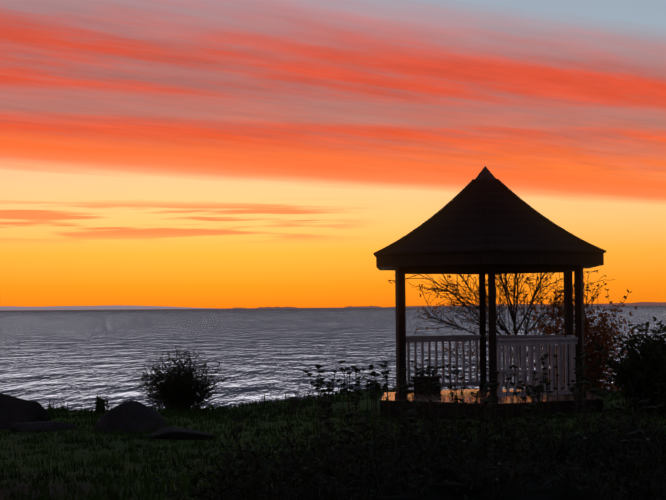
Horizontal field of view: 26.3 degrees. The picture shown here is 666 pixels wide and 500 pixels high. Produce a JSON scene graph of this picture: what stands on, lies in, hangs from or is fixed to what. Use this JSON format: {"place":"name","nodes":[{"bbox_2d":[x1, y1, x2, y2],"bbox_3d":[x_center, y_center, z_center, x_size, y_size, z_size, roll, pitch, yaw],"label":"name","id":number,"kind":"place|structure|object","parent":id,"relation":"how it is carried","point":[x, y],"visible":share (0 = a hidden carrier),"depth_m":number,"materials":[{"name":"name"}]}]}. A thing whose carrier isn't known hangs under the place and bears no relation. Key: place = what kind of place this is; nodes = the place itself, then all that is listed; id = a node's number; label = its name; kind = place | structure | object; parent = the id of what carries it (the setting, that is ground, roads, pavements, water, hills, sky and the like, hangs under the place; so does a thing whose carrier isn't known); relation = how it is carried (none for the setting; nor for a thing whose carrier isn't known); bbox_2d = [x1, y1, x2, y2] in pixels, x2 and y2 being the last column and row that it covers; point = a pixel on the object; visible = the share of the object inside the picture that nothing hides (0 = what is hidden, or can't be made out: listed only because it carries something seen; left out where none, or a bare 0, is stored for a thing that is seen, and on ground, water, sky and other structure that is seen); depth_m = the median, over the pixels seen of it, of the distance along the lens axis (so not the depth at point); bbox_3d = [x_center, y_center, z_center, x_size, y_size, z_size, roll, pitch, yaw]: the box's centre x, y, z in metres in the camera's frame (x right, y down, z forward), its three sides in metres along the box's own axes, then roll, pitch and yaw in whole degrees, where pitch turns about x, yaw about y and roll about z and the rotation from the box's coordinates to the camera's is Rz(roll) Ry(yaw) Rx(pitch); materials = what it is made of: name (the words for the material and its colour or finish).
{"place":"outdoors","nodes":[
{"label":"outdoors","id":0,"kind":"place"},
{"bbox_2d":[0,305,220,309],"bbox_3d":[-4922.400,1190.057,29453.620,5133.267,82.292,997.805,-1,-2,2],"label":"distant shoreline","id":1,"kind":"structure","parent":0,"point":[77,307],"depth_m":29547.24,"materials":[{"name":"grey"}]},
{"bbox_2d":[0,305,665,410],"bbox_3d":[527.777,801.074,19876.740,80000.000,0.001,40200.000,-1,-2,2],"label":"lake water","id":2,"kind":"structure","parent":0,"point":[74,359],"depth_m":126.30,"materials":[{"name":"grey liquid"}]},
{"bbox_2d":[0,380,665,499],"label":"ground","id":3,"kind":"structure","parent":0,"point":[118,444],"depth_m":17.97,"materials":[{"name":"green plant"}]},
{"bbox_2d":[0,393,49,429],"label":"rock","id":4,"kind":"object","parent":3,"relation":"on","point":[13,410],"visible":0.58,"depth_m":20.76,"materials":[{"name":"stone"}]},
{"bbox_2d":[6,421,75,431],"bbox_3d":[-4.124,2.524,20.081,0.945,0.230,0.564,-1,-2,2],"label":"rock slab","id":5,"kind":"object","parent":3,"relation":"on","point":[54,426],"visible":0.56,"depth_m":19.93,"materials":[{"name":"stone"}]},
{"bbox_2d":[94,395,108,412],"bbox_3d":[-3.869,2.605,23.825,0.296,0.340,0.345,-1,-2,2],"label":"bush","id":6,"kind":"object","parent":3,"relation":"on","point":[99,402],"visible":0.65,"depth_m":23.77,"materials":[{"name":"green plant"}]},
{"bbox_2d":[91,400,165,433],"bbox_3d":[-2.812,2.407,19.680,1.060,0.647,0.584,0,-2,-7],"label":"rock","id":7,"kind":"object","parent":3,"relation":"on","point":[127,416],"visible":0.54,"depth_m":19.56,"materials":[{"name":"stone"}]},
{"bbox_2d":[131,343,229,410],"bbox_3d":[-2.581,2.232,23.969,1.576,1.308,1.648,0,-2,-20],"label":"bush","id":8,"kind":"object","parent":3,"relation":"on","point":[181,389],"visible":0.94,"depth_m":23.81,"materials":[{"name":"green plant"}]},
{"bbox_2d":[145,426,215,439],"bbox_3d":[-2.044,2.452,18.913,1.044,0.224,0.595,-1,-2,2],"label":"rock slab","id":9,"kind":"object","parent":3,"relation":"on","point":[167,432],"visible":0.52,"depth_m":18.69,"materials":[{"name":"stone"}]},
{"bbox_2d":[270,382,311,415],"bbox_3d":[-0.700,2.472,23.382,0.726,0.589,0.461,-1,-2,2],"label":"bush","id":10,"kind":"object","parent":3,"relation":"on","point":[294,402],"visible":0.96,"depth_m":23.35,"materials":[{"name":"green plant"}]},
{"bbox_2d":[303,361,393,445],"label":"flowering plants","id":11,"kind":"object","parent":3,"relation":"on","point":[320,381],"visible":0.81,"depth_m":18.25,"materials":[{"name":"green plant"}]},
{"bbox_2d":[153,380,665,499],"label":"weed field","id":12,"kind":"structure","parent":3,"relation":"on","point":[494,463],"depth_m":11.09,"materials":[{"name":"green plant"}]},
{"bbox_2d":[356,352,613,435],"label":"flowering plants","id":13,"kind":"object","parent":3,"relation":"on","point":[456,399],"visible":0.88,"depth_m":20.17,"materials":[{"name":"green plant"}]},
{"bbox_2d":[374,166,605,419],"bbox_3d":[2.568,0.667,23.805,3.773,4.160,4.262,-1,-2,2],"label":"gazebo","id":14,"kind":"object","parent":3,"relation":"on","point":[484,222],"visible":0.88,"depth_m":22.81,"materials":[{"name":"brown wood"}]},
{"bbox_2d":[412,364,437,376],"bbox_3d":[1.610,2.066,24.508,0.418,0.241,0.363,1,-3,-33],"label":"planter plant","id":15,"kind":"object","parent":14,"relation":"on","point":[424,372],"visible":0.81,"depth_m":24.44,"materials":[{"name":"green plant"}]},
{"bbox_2d":[320,380,663,475],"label":"plants","id":16,"kind":"object","parent":3,"relation":"on","point":[415,403],"visible":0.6,"depth_m":13.13,"materials":[{"name":"green plant"}]},
{"bbox_2d":[387,270,625,387],"bbox_3d":[3.582,1.291,27.916,4.779,3.775,2.733,0,-2,-11],"label":"bare tree","id":17,"kind":"object","parent":3,"relation":"on","point":[511,310],"visible":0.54,"depth_m":27.74,"materials":[{"name":"brown plant"}]},
{"bbox_2d":[402,378,665,435],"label":"plants","id":18,"kind":"object","parent":3,"relation":"on","point":[576,393],"visible":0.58,"depth_m":19.13,"materials":[{"name":"green plant"}]},
{"bbox_2d":[507,277,636,391],"bbox_3d":[4.732,2.185,27.727,2.716,3.353,2.840,-1,-2,2],"label":"autumn bush","id":19,"kind":"object","parent":3,"relation":"on","point":[596,371],"visible":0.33,"depth_m":27.25,"materials":[{"name":"red plant"}]},
{"bbox_2d":[593,317,665,414],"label":"bush","id":20,"kind":"object","parent":3,"relation":"on","point":[645,367],"visible":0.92,"depth_m":21.67,"materials":[{"name":"green plant"}]},
{"bbox_2d":[0,0,665,307],"label":"sky","id":21,"kind":"structure","parent":0,"point":[168,153],"materials":[{"name":"orange"}]},
{"bbox_2d":[232,302,665,308],"bbox_3d":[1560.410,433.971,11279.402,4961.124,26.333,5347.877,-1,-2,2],"label":"shore land","id":22,"kind":"structure","parent":0,"point":[644,304],"depth_m":11982.32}
]}

